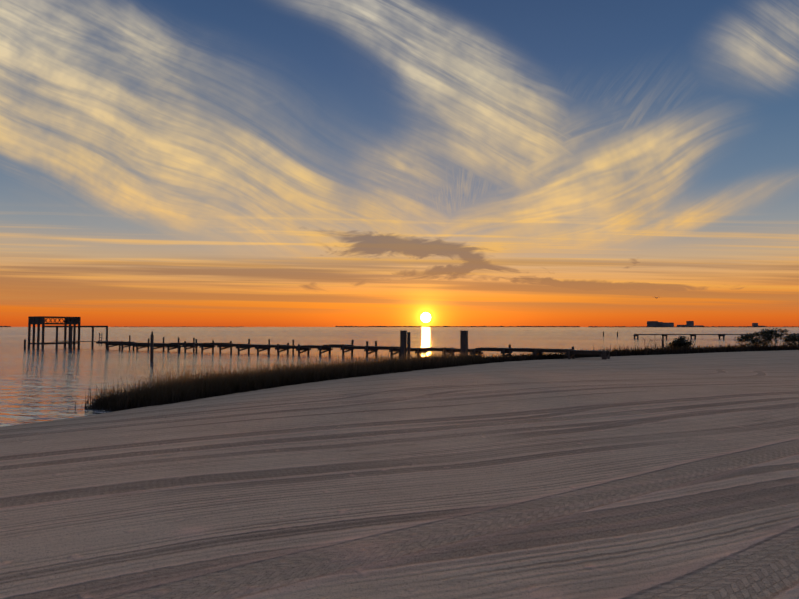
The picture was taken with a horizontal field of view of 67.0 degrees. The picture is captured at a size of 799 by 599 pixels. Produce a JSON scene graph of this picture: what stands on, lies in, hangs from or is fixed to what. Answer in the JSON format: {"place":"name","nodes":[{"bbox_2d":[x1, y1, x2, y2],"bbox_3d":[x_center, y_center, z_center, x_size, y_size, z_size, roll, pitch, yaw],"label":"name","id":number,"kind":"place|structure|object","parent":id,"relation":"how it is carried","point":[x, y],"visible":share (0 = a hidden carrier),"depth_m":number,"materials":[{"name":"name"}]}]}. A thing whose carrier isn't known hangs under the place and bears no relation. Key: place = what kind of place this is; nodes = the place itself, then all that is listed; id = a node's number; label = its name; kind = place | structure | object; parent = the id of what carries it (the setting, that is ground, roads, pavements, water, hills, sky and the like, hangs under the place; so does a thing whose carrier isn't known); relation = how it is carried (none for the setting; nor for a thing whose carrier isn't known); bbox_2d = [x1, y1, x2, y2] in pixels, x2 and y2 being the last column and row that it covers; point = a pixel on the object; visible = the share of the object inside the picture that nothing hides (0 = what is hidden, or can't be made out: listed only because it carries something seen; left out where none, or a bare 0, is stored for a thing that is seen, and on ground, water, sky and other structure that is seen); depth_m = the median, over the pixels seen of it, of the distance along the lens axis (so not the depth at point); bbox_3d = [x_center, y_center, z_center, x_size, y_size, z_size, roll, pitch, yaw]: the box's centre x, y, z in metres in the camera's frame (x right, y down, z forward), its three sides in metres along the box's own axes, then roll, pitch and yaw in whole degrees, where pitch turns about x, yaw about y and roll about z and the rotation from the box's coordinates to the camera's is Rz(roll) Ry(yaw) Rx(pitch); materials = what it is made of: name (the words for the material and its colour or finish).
{"place":"outdoors","nodes":[
{"label":"outdoors","id":0,"kind":"place"},
{"bbox_2d":[75,345,488,412],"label":"marsh grass","id":1,"kind":"structure","parent":0,"point":[187,387],"depth_m":22.05,"materials":[{"name":"plant"}]},
{"bbox_2d":[0,350,798,598],"bbox_3d":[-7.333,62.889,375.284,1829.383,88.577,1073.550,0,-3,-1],"label":"beach sand","id":2,"kind":"structure","parent":0,"point":[670,476],"depth_m":6.02,"materials":[{"name":"beige sand"}]},
{"bbox_2d":[664,336,694,348],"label":"bush stems","id":3,"kind":"object","parent":2,"relation":"on","point":[680,341],"visible":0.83,"depth_m":56.88,"materials":[{"name":"green plant"}]},
{"bbox_2d":[586,341,798,356],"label":"grass","id":4,"kind":"structure","parent":2,"relation":"on","point":[661,350],"depth_m":55.61,"materials":[{"name":"plant"}]},
{"bbox_2d":[733,333,763,347],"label":"bush stems","id":5,"kind":"object","parent":2,"relation":"on","point":[746,337],"visible":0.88,"depth_m":62.23,"materials":[{"name":"green plant"}]},
{"bbox_2d":[746,328,795,349],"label":"bush stems","id":6,"kind":"object","parent":2,"relation":"on","point":[768,337],"visible":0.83,"depth_m":62.82,"materials":[{"name":"green plant"}]},
{"bbox_2d":[786,332,798,345],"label":"bush stems","id":7,"kind":"object","parent":2,"relation":"on","point":[795,337],"visible":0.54,"depth_m":65.42,"materials":[{"name":"green plant"}]},
{"bbox_2d":[0,327,798,426],"bbox_3d":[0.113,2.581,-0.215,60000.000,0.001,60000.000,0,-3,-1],"label":"sea water","id":8,"kind":"structure","parent":0,"point":[48,382],"depth_m":72.03,"materials":[{"name":"grey liquid"}]},
{"bbox_2d":[24,332,293,361],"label":"wooden posts","id":9,"kind":"object","parent":8,"relation":"in","point":[151,346],"visible":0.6,"depth_m":58.52,"materials":[{"name":"brown wood"}]},
{"bbox_2d":[28,316,609,359],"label":"pier","id":10,"kind":"structure","parent":8,"relation":"in","point":[403,348],"depth_m":57.37,"materials":[{"name":"brown wood"}]},
{"bbox_2d":[336,326,486,326],"bbox_3d":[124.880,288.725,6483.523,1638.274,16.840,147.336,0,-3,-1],"label":"treeline","id":11,"kind":"object","parent":8,"relation":"on","point":[411,326],"visible":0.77,"depth_m":6486.03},
{"bbox_2d":[488,326,579,326],"bbox_3d":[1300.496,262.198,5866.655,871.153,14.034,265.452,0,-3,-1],"label":"treeline","id":12,"kind":"object","parent":8,"relation":"on","point":[535,326],"visible":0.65,"depth_m":5849.48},
{"bbox_2d":[589,326,797,326],"bbox_3d":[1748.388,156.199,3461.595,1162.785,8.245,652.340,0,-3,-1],"label":"treeline","id":13,"kind":"object","parent":8,"relation":"on","point":[695,326],"visible":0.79,"depth_m":3487.77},
{"bbox_2d":[603,332,798,338],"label":"pier","id":14,"kind":"structure","parent":8,"relation":"in","point":[666,335],"depth_m":125.11,"materials":[{"name":"brown wood"}]},
{"bbox_2d":[0,0,798,326],"label":"sky","id":15,"kind":"structure","parent":0,"point":[164,163],"materials":[{"name":"blue"}]},
{"bbox_2d":[473,348,599,362],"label":"marsh grass","id":16,"kind":"structure","parent":0,"point":[500,358],"depth_m":44.44,"materials":[{"name":"plant"}]},
{"bbox_2d":[647,321,673,326],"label":"building","id":17,"kind":"structure","parent":0,"point":[653,323],"depth_m":3656.47,"materials":[{"name":"concrete"}]},
{"bbox_2d":[677,321,702,326],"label":"building","id":18,"kind":"structure","parent":0,"point":[689,323],"depth_m":3766.45,"materials":[{"name":"concrete"}]}
]}

